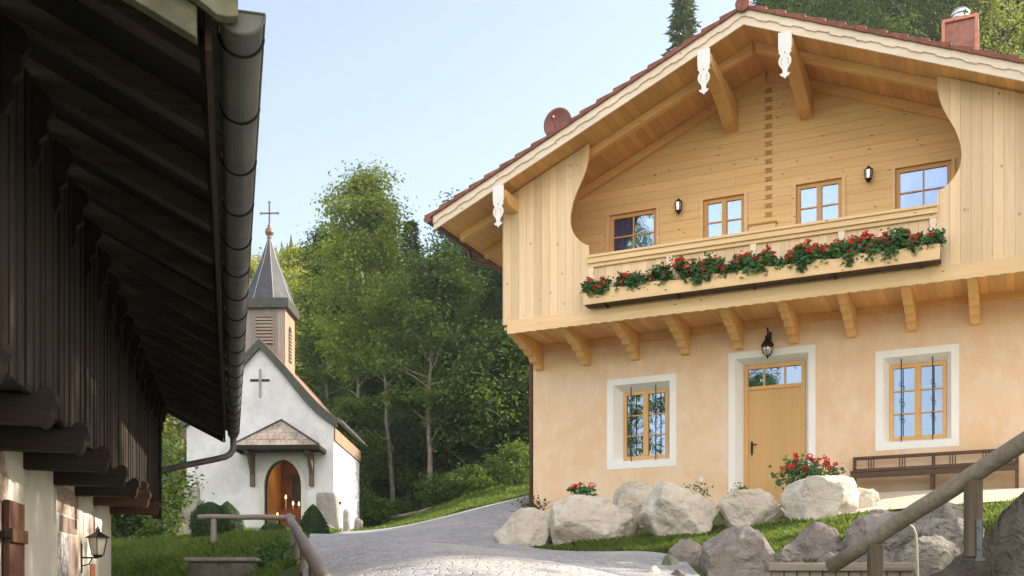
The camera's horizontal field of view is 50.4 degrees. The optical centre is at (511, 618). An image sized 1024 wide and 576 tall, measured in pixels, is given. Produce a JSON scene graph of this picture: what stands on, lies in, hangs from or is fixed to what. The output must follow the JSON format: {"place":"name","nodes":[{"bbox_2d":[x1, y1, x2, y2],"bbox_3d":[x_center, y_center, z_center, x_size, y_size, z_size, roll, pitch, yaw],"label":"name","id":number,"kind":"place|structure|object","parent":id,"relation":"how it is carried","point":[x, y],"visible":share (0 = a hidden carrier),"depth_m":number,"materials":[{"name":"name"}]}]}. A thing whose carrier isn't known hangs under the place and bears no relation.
{"place":"outdoors","nodes":[
{"label":"outdoors","id":0,"kind":"place"},
{"bbox_2d":[238,0,756,269],"label":"sky","id":1,"kind":"structure","parent":0,"point":[447,92],"materials":[{"name":"blue"}]},
{"bbox_2d":[303,496,699,575],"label":"road","id":2,"kind":"structure","parent":0,"point":[462,543],"depth_m":13.78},
{"bbox_2d":[111,414,1006,575],"bbox_3d":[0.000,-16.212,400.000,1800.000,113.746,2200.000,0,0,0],"label":"ground","id":3,"kind":"structure","parent":0,"point":[718,522],"depth_m":18.98,"materials":[{"name":"plant"}]},
{"bbox_2d":[0,0,265,575],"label":"old farmhouse","id":4,"kind":"object","parent":3,"relation":"on","point":[129,131],"visible":1,"depth_m":6.91,"materials":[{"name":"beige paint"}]},
{"bbox_2d":[81,527,109,572],"bbox_3d":[-4.541,-0.749,11.870,0.217,0.510,0.217,0,0,30],"label":"wall lantern","id":5,"kind":"object","parent":4,"relation":"attached to","point":[97,539],"depth_m":11.84,"materials":[{"name":"metal"}]},
{"bbox_2d":[111,463,185,540],"bbox_3d":[-9.238,-2.723,26.143,2.628,2.333,2.891,0,0,0],"label":"bush","id":6,"kind":"object","parent":3,"relation":"on","point":[134,524],"visible":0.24,"depth_m":25.97,"materials":[{"name":"green plant"}]},
{"bbox_2d":[112,432,213,536],"bbox_3d":[-10.405,-3.711,30.043,3.899,3.547,3.556,0,0,-38],"label":"broadleaf tree","id":7,"kind":"object","parent":3,"relation":"on","point":[180,504],"visible":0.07,"depth_m":30.07,"materials":[{"name":"green plant"}]},
{"bbox_2d":[162,414,186,528],"bbox_3d":[-12.563,-6.792,39.893,5.689,7.235,4.835,0,0,-26],"label":"broadleaf tree","id":8,"kind":"object","parent":3,"relation":"on","point":[168,431],"visible":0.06,"depth_m":39.76,"materials":[{"name":"green plant"}]},
{"bbox_2d":[165,485,188,535],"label":"bush","id":9,"kind":"object","parent":3,"relation":"on","point":[181,523],"visible":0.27,"depth_m":32.97,"materials":[{"name":"green plant"}]},
{"bbox_2d":[187,501,232,537],"bbox_3d":[-7.062,-2.232,25.500,1.031,1.043,1.040,0,0,0],"label":"topiary bush","id":10,"kind":"object","parent":3,"relation":"on","point":[201,528],"visible":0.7,"depth_m":25.21,"materials":[{"name":"green plant"}]},
{"bbox_2d":[184,557,261,575],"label":"retaining wall","id":11,"kind":"structure","parent":3,"relation":"on","point":[216,566],"depth_m":15.30,"materials":[{"name":"concrete"}]},
{"bbox_2d":[220,501,244,530],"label":"topiary bush","id":12,"kind":"object","parent":3,"relation":"on","point":[228,507],"visible":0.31,"depth_m":30.82,"materials":[{"name":"green plant"}]},
{"bbox_2d":[197,513,331,575],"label":"log railing","id":13,"kind":"object","parent":3,"relation":"on","point":[305,552],"visible":0.97,"depth_m":15.65,"materials":[{"name":"wood"}]},
{"bbox_2d":[243,542,293,569],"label":"bush","id":14,"kind":"object","parent":3,"relation":"on","point":[264,557],"visible":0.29,"depth_m":15.57,"materials":[{"name":"green plant"}]},
{"bbox_2d":[176,201,367,535],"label":"chapel","id":15,"kind":"structure","parent":3,"relation":"on","point":[295,446],"depth_m":35.02,"materials":[{"name":"paint"}]},
{"bbox_2d":[267,485,270,523],"bbox_3d":[-7.939,-3.485,35.421,0.040,1.730,0.550,0,0,2],"label":"door leaf","id":16,"kind":"structure","parent":15,"relation":"in","point":[268,486],"depth_m":35.41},
{"bbox_2d":[260,522,285,530],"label":"topiary bush","id":17,"kind":"object","parent":3,"relation":"on","point":[272,525],"visible":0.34,"depth_m":28.78,"materials":[{"name":"green plant"}]},
{"bbox_2d":[249,254,297,362],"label":"broadleaf tree","id":18,"kind":"object","parent":3,"relation":"on","point":[253,265],"visible":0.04,"depth_m":61.83,"materials":[{"name":"green plant"}]},
{"bbox_2d":[259,530,293,560],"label":"bush","id":19,"kind":"object","parent":3,"relation":"on","point":[284,547],"visible":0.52,"depth_m":17.45,"materials":[{"name":"green plant"}]},
{"bbox_2d":[274,241,313,381],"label":"broadleaf tree","id":20,"kind":"object","parent":3,"relation":"on","point":[290,263],"visible":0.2,"depth_m":65.37,"materials":[{"name":"green plant"}]},
{"bbox_2d":[295,274,330,399],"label":"conifer tree","id":21,"kind":"object","parent":3,"relation":"on","point":[303,365],"visible":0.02,"depth_m":61.65,"materials":[{"name":"green plant"}]},
{"bbox_2d":[299,504,329,534],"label":"topiary bush","id":22,"kind":"object","parent":3,"relation":"on","point":[313,520],"visible":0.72,"depth_m":27.77,"materials":[{"name":"green plant"}]},
{"bbox_2d":[290,220,364,412],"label":"broadleaf tree","id":23,"kind":"object","parent":3,"relation":"on","point":[310,355],"visible":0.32,"depth_m":51.41,"materials":[{"name":"green plant"}]},
{"bbox_2d":[301,230,362,406],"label":"conifer tree","id":24,"kind":"object","parent":3,"relation":"on","point":[329,341],"visible":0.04,"depth_m":57.55,"materials":[{"name":"green plant"}]},
{"bbox_2d":[287,154,420,465],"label":"broadleaf tree","id":25,"kind":"object","parent":3,"relation":"on","point":[357,183],"visible":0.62,"depth_m":45.33,"materials":[{"name":"green plant"}]},
{"bbox_2d":[326,393,405,504],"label":"broadleaf tree","id":26,"kind":"object","parent":3,"relation":"on","point":[352,414],"visible":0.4,"depth_m":43.31,"materials":[{"name":"green plant"}]},
{"bbox_2d":[250,236,483,393],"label":"hillside forest","id":27,"kind":"object","parent":3,"relation":"on","point":[291,242],"depth_m":100.06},
{"bbox_2d":[296,187,442,520],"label":"broadleaf tree","id":28,"kind":"object","parent":3,"relation":"on","point":[370,304],"visible":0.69,"depth_m":44.75,"materials":[{"name":"green plant"}]},
{"bbox_2d":[331,370,408,498],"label":"broadleaf tree","id":29,"kind":"object","parent":3,"relation":"on","point":[367,386],"visible":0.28,"depth_m":47.34,"materials":[{"name":"green plant"}]},
{"bbox_2d":[359,492,399,527],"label":"bush","id":30,"kind":"object","parent":3,"relation":"on","point":[374,513],"visible":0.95,"depth_m":40.78,"materials":[{"name":"green plant"}]},
{"bbox_2d":[359,364,415,505],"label":"conifer tree","id":31,"kind":"object","parent":3,"relation":"on","point":[383,486],"visible":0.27,"depth_m":47.78,"materials":[{"name":"green plant"}]},
{"bbox_2d":[382,497,419,520],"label":"bush","id":32,"kind":"object","parent":3,"relation":"on","point":[404,506],"visible":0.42,"depth_m":42.67,"materials":[{"name":"green plant"}]},
{"bbox_2d":[361,369,443,500],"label":"broadleaf tree","id":33,"kind":"object","parent":3,"relation":"on","point":[402,445],"visible":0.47,"depth_m":46.52,"materials":[{"name":"green plant"}]},
{"bbox_2d":[381,506,432,519],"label":"fallen log","id":34,"kind":"object","parent":3,"relation":"on","point":[402,515],"visible":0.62,"depth_m":41.04,"materials":[{"name":"wood"}]},
{"bbox_2d":[390,219,424,467],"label":"conifer tree","id":35,"kind":"object","parent":3,"relation":"on","point":[415,235],"visible":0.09,"depth_m":55.78,"materials":[{"name":"green plant"}]},
{"bbox_2d":[387,342,445,502],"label":"conifer tree","id":36,"kind":"object","parent":3,"relation":"on","point":[415,491],"visible":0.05,"depth_m":48.77,"materials":[{"name":"green plant"}]},
{"bbox_2d":[350,235,494,508],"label":"broadleaf tree","id":37,"kind":"object","parent":3,"relation":"on","point":[426,316],"visible":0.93,"depth_m":42.48,"materials":[{"name":"green plant"}]},
{"bbox_2d":[374,354,484,493],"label":"broadleaf tree","id":38,"kind":"object","parent":3,"relation":"on","point":[424,435],"visible":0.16,"depth_m":46.28,"materials":[{"name":"green plant"}]},
{"bbox_2d":[396,262,470,483],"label":"conifer tree","id":39,"kind":"object","parent":3,"relation":"on","point":[440,361],"visible":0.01,"depth_m":51.59,"materials":[{"name":"green plant"}]},
{"bbox_2d":[408,465,475,507],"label":"bush","id":40,"kind":"object","parent":3,"relation":"on","point":[436,501],"visible":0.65,"depth_m":41.77,"materials":[{"name":"green plant"}]},
{"bbox_2d":[412,349,483,511],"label":"conifer tree","id":41,"kind":"object","parent":3,"relation":"on","point":[445,459],"visible":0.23,"depth_m":43.81,"materials":[{"name":"green plant"}]},
{"bbox_2d":[409,178,502,472],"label":"broadleaf tree","id":42,"kind":"object","parent":3,"relation":"on","point":[475,307],"visible":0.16,"depth_m":49.36,"materials":[{"name":"green plant"}]},
{"bbox_2d":[439,463,501,499],"bbox_3d":[-1.523,-4.962,40.008,2.383,1.594,1.984,0,0,0],"label":"bush","id":43,"kind":"object","parent":3,"relation":"on","point":[471,483],"visible":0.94,"depth_m":39.74,"materials":[{"name":"green plant"}]},
{"bbox_2d":[429,313,528,489],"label":"broadleaf tree","id":44,"kind":"object","parent":3,"relation":"on","point":[482,353],"visible":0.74,"depth_m":41.79,"materials":[{"name":"green plant"}]},
{"bbox_2d":[463,332,514,488],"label":"conifer tree","id":45,"kind":"object","parent":3,"relation":"on","point":[478,425],"visible":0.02,"depth_m":45.81,"materials":[{"name":"green plant"}]},
{"bbox_2d":[451,267,528,482],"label":"conifer tree","id":46,"kind":"object","parent":3,"relation":"on","point":[497,298],"visible":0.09,"depth_m":46.77,"materials":[{"name":"green plant"}]},
{"bbox_2d":[457,351,528,476],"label":"broadleaf tree","id":47,"kind":"object","parent":3,"relation":"on","point":[524,369],"visible":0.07,"depth_m":43.90,"materials":[{"name":"green plant"}]},
{"bbox_2d":[465,336,528,487],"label":"conifer tree","id":48,"kind":"object","parent":3,"relation":"on","point":[504,430],"visible":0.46,"depth_m":41.82,"materials":[{"name":"green plant"}]},
{"bbox_2d":[477,434,528,485],"bbox_3d":[0.099,-5.438,38.579,2.332,2.040,2.640,0,0,-27],"label":"bush","id":49,"kind":"object","parent":3,"relation":"on","point":[513,470],"visible":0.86,"depth_m":38.26,"materials":[{"name":"green plant"}]},
{"bbox_2d":[493,507,551,546],"bbox_3d":[0.213,-1.468,19.300,1.088,0.978,0.979,0,0,0],"label":"boulder","id":50,"kind":"object","parent":3,"relation":"on","point":[527,526],"visible":0.58,"depth_m":18.95,"materials":[{"name":"stone"}]},
{"bbox_2d":[509,494,550,511],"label":"plant","id":51,"kind":"object","parent":3,"relation":"on","point":[532,504],"visible":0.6,"depth_m":20.79,"materials":[{"name":"green plant"}]},
{"bbox_2d":[111,477,1016,575],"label":"grass","id":52,"kind":"structure","parent":3,"relation":"on","point":[135,553],"depth_m":18.40,"materials":[{"name":"plant"}]},
{"bbox_2d":[566,482,597,495],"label":"geranium","id":53,"kind":"object","parent":3,"relation":"on","point":[580,490],"visible":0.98,"depth_m":19.58,"materials":[{"name":"green plant"}]},
{"bbox_2d":[547,494,642,545],"bbox_3d":[1.432,-1.524,18.800,1.649,1.208,1.154,0,0,0],"label":"boulder","id":54,"kind":"object","parent":3,"relation":"on","point":[576,518],"visible":0.65,"depth_m":18.39,"materials":[{"name":"stone"}]},
{"bbox_2d":[613,481,653,527],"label":"boulder","id":55,"kind":"object","parent":3,"relation":"on","point":[630,497],"visible":0.4,"depth_m":19.41,"materials":[{"name":"stone"}]},
{"bbox_2d":[661,555,678,564],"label":"boulder","id":56,"kind":"object","parent":3,"relation":"on","point":[670,560],"visible":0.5,"depth_m":13.34,"materials":[{"name":"stone"}]},
{"bbox_2d":[638,481,719,536],"bbox_3d":[2.809,-1.658,18.200,1.373,1.249,1.099,0,0,0],"label":"boulder","id":57,"kind":"object","parent":3,"relation":"on","point":[667,508],"visible":0.72,"depth_m":17.86,"materials":[{"name":"stone"}]},
{"bbox_2d":[661,0,701,56],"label":"conifer tree","id":58,"kind":"object","parent":3,"relation":"on","point":[682,11],"visible":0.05,"depth_m":44.77,"materials":[{"name":"green plant"}]},
{"bbox_2d":[667,539,701,565],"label":"boulder","id":59,"kind":"object","parent":3,"relation":"on","point":[688,551],"visible":0.43,"depth_m":13.70,"materials":[{"name":"grey stone"}]},
{"bbox_2d":[685,478,713,497],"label":"plant","id":60,"kind":"object","parent":3,"relation":"on","point":[704,490],"visible":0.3,"depth_m":19.73,"materials":[{"name":"green plant"}]},
{"bbox_2d":[424,0,1023,512],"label":"farmhouse","id":61,"kind":"object","parent":3,"relation":"on","point":[744,126],"visible":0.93,"depth_m":20.49,"materials":[{"name":"pink paint"}]},
{"bbox_2d":[606,207,659,251],"bbox_3d":[2.528,-7.625,22.251,1.140,1.250,0.455,0,0,25],"label":"window","id":62,"kind":"structure","parent":61,"relation":"in","point":[626,232],"depth_m":22.22,"materials":[{"name":"brown wood"}]},
{"bbox_2d":[624,385,668,460],"bbox_3d":[2.705,-3.950,22.122,0.950,1.520,0.221,0,0,25],"label":"window","id":63,"kind":"structure","parent":61,"relation":"in","point":[646,413],"depth_m":22.15,"materials":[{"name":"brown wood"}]},
{"bbox_2d":[699,192,747,237],"bbox_3d":[4.221,-7.625,21.467,0.950,1.250,0.455,0,0,25],"label":"window","id":64,"kind":"structure","parent":61,"relation":"in","point":[720,217],"depth_m":21.41,"materials":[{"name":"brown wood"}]},
{"bbox_2d":[583,244,940,308],"bbox_3d":[4.269,-6.050,19.404,6.290,0.300,0.320,0,0,25],"label":"flower box","id":65,"kind":"object","parent":61,"relation":"attached to","point":[831,268],"visible":1,"depth_m":19.18,"materials":[{"name":"brown wood"}]},
{"bbox_2d":[579,276,611,297],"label":"geranium","id":66,"kind":"object","parent":65,"relation":"in","point":[590,285],"visible":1,"depth_m":20.48,"materials":[{"name":"green plant"}]},
{"bbox_2d":[612,271,644,290],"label":"geranium","id":67,"kind":"object","parent":65,"relation":"in","point":[630,280],"visible":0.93,"depth_m":20.20,"materials":[{"name":"green plant"}]},
{"bbox_2d":[635,261,674,290],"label":"geranium","id":68,"kind":"object","parent":65,"relation":"in","point":[660,273],"visible":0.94,"depth_m":19.97,"materials":[{"name":"green plant"}]},
{"bbox_2d":[669,251,715,285],"bbox_3d":[3.315,-6.316,19.809,0.896,0.712,0.527,0,0,25],"label":"geranium","id":69,"kind":"object","parent":65,"relation":"in","point":[697,270],"visible":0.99,"depth_m":19.66,"materials":[{"name":"green plant"}]},
{"bbox_2d":[705,250,748,278],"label":"geranium","id":70,"kind":"object","parent":65,"relation":"in","point":[733,266],"visible":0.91,"depth_m":19.43,"materials":[{"name":"green plant"}]},
{"bbox_2d":[740,244,778,274],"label":"geranium","id":71,"kind":"object","parent":65,"relation":"in","point":[761,260],"visible":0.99,"depth_m":19.18,"materials":[{"name":"green plant"}]},
{"bbox_2d":[770,238,818,272],"bbox_3d":[4.947,-6.274,19.034,0.866,0.677,0.540,0,0,25],"label":"geranium","id":72,"kind":"object","parent":65,"relation":"in","point":[797,255],"visible":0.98,"depth_m":18.89,"materials":[{"name":"green plant"}]},
{"bbox_2d":[804,238,849,266],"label":"geranium","id":73,"kind":"object","parent":65,"relation":"in","point":[832,250],"visible":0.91,"depth_m":18.72,"materials":[{"name":"green plant"}]},
{"bbox_2d":[841,230,886,274],"bbox_3d":[5.973,-6.252,18.533,0.805,0.712,0.500,0,0,25],"label":"geranium","id":74,"kind":"object","parent":65,"relation":"in","point":[862,245],"visible":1,"depth_m":18.49,"materials":[{"name":"green plant"}]},
{"bbox_2d":[867,227,911,262],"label":"geranium","id":75,"kind":"object","parent":65,"relation":"in","point":[892,240],"visible":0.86,"depth_m":18.25,"materials":[{"name":"green plant"}]},
{"bbox_2d":[898,226,946,254],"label":"geranium","id":76,"kind":"object","parent":65,"relation":"in","point":[917,239],"visible":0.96,"depth_m":18.06,"materials":[{"name":"green plant"}]},
{"bbox_2d":[761,327,773,358],"bbox_3d":[4.882,-5.232,20.741,0.250,0.595,0.369,0,0,25],"label":"entrance lantern","id":77,"kind":"object","parent":61,"relation":"attached to","point":[767,343],"visible":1,"depth_m":20.65,"materials":[{"name":"metal"}]},
{"bbox_2d":[744,360,805,503],"bbox_3d":[5.089,-3.575,21.093,1.180,2.750,0.126,0,0,25],"label":"door","id":78,"kind":"structure","parent":61,"relation":"in","point":[774,393],"depth_m":21.12,"materials":[{"name":"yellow wood"}]},
{"bbox_2d":[792,176,845,224],"bbox_3d":[5.821,-7.625,20.604,0.980,1.250,0.232,0,0,25],"label":"window","id":79,"kind":"structure","parent":61,"relation":"in","point":[824,200],"depth_m":20.64,"materials":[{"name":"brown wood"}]},
{"bbox_2d":[890,356,946,441],"bbox_3d":[7.429,-3.995,19.935,0.980,1.530,0.221,0,0,25],"label":"window","id":80,"kind":"structure","parent":61,"relation":"in","point":[918,391],"depth_m":19.96,"materials":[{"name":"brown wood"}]},
{"bbox_2d":[891,158,955,209],"bbox_3d":[7.542,-7.625,19.930,1.090,1.250,0.455,0,0,25],"label":"window","id":81,"kind":"structure","parent":61,"relation":"in","point":[914,187],"depth_m":19.94,"materials":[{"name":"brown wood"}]},
{"bbox_2d":[698,525,774,575],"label":"boulder","id":82,"kind":"object","parent":3,"relation":"on","point":[745,550],"visible":0.94,"depth_m":12.81,"materials":[{"name":"grey stone"}]},
{"bbox_2d":[719,488,785,527],"bbox_3d":[3.995,-1.705,18.000,1.182,0.876,0.827,0,0,0],"label":"boulder","id":83,"kind":"object","parent":3,"relation":"on","point":[738,507],"visible":0.65,"depth_m":17.72,"materials":[{"name":"stone"}]},
{"bbox_2d":[774,544,803,562],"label":"boulder","id":84,"kind":"object","parent":3,"relation":"on","point":[788,553],"visible":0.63,"depth_m":12.78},
{"bbox_2d":[789,521,840,562],"bbox_3d":[3.813,-0.811,13.600,0.678,0.816,0.494,0,0,0],"label":"boulder","id":85,"kind":"object","parent":3,"relation":"on","point":[815,540],"visible":0.54,"depth_m":13.45,"materials":[{"name":"grey stone"}]},
{"bbox_2d":[780,475,859,521],"bbox_3d":[4.945,-1.785,17.400,1.228,1.000,0.982,0,0,0],"label":"boulder","id":86,"kind":"object","parent":3,"relation":"on","point":[815,497],"visible":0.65,"depth_m":17.03,"materials":[{"name":"stone"}]},
{"bbox_2d":[816,552,837,562],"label":"boulder","id":87,"kind":"object","parent":3,"relation":"on","point":[824,558],"visible":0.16,"depth_m":12.49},
{"bbox_2d":[750,0,908,30],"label":"broadleaf tree","id":88,"kind":"object","parent":3,"relation":"on","point":[788,6],"visible":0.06,"depth_m":50.00,"materials":[{"name":"green plant"}]},
{"bbox_2d":[833,538,845,552],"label":"boulder","id":89,"kind":"object","parent":3,"relation":"on","point":[841,546],"visible":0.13,"depth_m":13.15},
{"bbox_2d":[764,563,915,575],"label":"timber edging","id":90,"kind":"object","parent":3,"relation":"on","point":[821,569],"visible":0.86,"depth_m":10.10,"materials":[{"name":"wood"}]},
{"bbox_2d":[791,0,888,25],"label":"conifer tree","id":91,"kind":"object","parent":3,"relation":"on","point":[837,16],"depth_m":51.80,"materials":[{"name":"green plant"}]},
{"bbox_2d":[795,0,938,37],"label":"broadleaf tree","id":92,"kind":"object","parent":3,"relation":"on","point":[837,8],"visible":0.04,"depth_m":48.51,"materials":[{"name":"green plant"}]},
{"bbox_2d":[857,487,879,508],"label":"boulder","id":93,"kind":"object","parent":3,"relation":"on","point":[868,497],"visible":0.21,"depth_m":17.33,"materials":[{"name":"stone"}]},
{"bbox_2d":[846,512,897,562],"bbox_3d":[4.357,-0.817,12.911,0.725,0.895,0.590,0,0,-22],"label":"boulder","id":94,"kind":"object","parent":3,"relation":"on","point":[859,527],"visible":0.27,"depth_m":12.79,"materials":[{"name":"grey stone"}]},
{"bbox_2d":[882,543,896,562],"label":"boulder","id":95,"kind":"object","parent":3,"relation":"on","point":[888,556],"visible":0.21,"depth_m":12.09,"materials":[{"name":"grey stone"}]},
{"bbox_2d":[781,487,1023,516],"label":"terrace","id":96,"kind":"structure","parent":3,"relation":"on","point":[897,500],"depth_m":17.63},
{"bbox_2d":[769,452,845,489],"bbox_3d":[5.176,-2.525,19.134,1.384,0.822,0.617,0,0,25],"label":"geranium","id":97,"kind":"object","parent":96,"relation":"on","point":[809,470],"visible":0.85,"depth_m":19.10,"materials":[{"name":"green plant"}]},
{"bbox_2d":[850,449,1018,489],"bbox_3d":[7.486,-2.600,19.367,2.780,0.760,0.435,0,0,25],"label":"wooden bench","id":98,"kind":"object","parent":96,"relation":"on","point":[933,469],"visible":0.77,"depth_m":19.40,"materials":[{"name":"brown wood"}]},
{"bbox_2d":[829,0,979,42],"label":"broadleaf tree","id":99,"kind":"object","parent":3,"relation":"on","point":[930,9],"visible":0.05,"depth_m":48.75,"materials":[{"name":"green plant"}]},
{"bbox_2d":[909,525,918,575],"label":"hose","id":100,"kind":"object","parent":3,"relation":"on","point":[916,549],"visible":0.71,"depth_m":9.79,"materials":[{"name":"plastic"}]},
{"bbox_2d":[826,431,1023,575],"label":"stair railing","id":101,"kind":"object","parent":3,"relation":"on","point":[968,481],"visible":1,"depth_m":8.30,"materials":[{"name":"wood"}]},
{"bbox_2d":[892,534,961,575],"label":"boulder","id":102,"kind":"object","parent":3,"relation":"on","point":[936,552],"visible":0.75,"depth_m":11.16,"materials":[{"name":"stone"}]},
{"bbox_2d":[860,0,1000,53],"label":"conifer tree","id":103,"kind":"object","parent":3,"relation":"on","point":[944,8],"depth_m":51.32,"materials":[{"name":"green plant"}]},
{"bbox_2d":[883,502,984,550],"bbox_3d":[4.738,-0.893,12.300,1.218,0.841,0.759,0,0,0],"label":"boulder","id":104,"kind":"object","parent":3,"relation":"on","point":[925,525],"visible":0.19,"depth_m":12.04,"materials":[{"name":"stone"}]},
{"bbox_2d":[927,518,963,558],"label":"boulder","id":105,"kind":"object","parent":3,"relation":"on","point":[952,530],"visible":0.3,"depth_m":11.47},
{"bbox_2d":[888,0,1023,58],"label":"broadleaf tree","id":106,"kind":"object","parent":3,"relation":"on","point":[977,10],"visible":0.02,"depth_m":50.19,"materials":[{"name":"green plant"}]},
{"bbox_2d":[911,0,1023,58],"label":"broadleaf tree","id":107,"kind":"object","parent":3,"relation":"on","point":[1008,27],"visible":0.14,"depth_m":49.56,"materials":[{"name":"green plant"}]},
{"bbox_2d":[933,492,1023,575],"bbox_3d":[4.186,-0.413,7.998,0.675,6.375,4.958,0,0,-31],"label":"boulder","id":108,"kind":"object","parent":3,"relation":"on","point":[1003,546],"depth_m":8.20,"materials":[{"name":"rock"}]},
{"bbox_2d":[948,0,1023,57],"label":"broadleaf tree","id":109,"kind":"object","parent":3,"relation":"on","point":[1015,31],"depth_m":53.42,"materials":[{"name":"green plant"}]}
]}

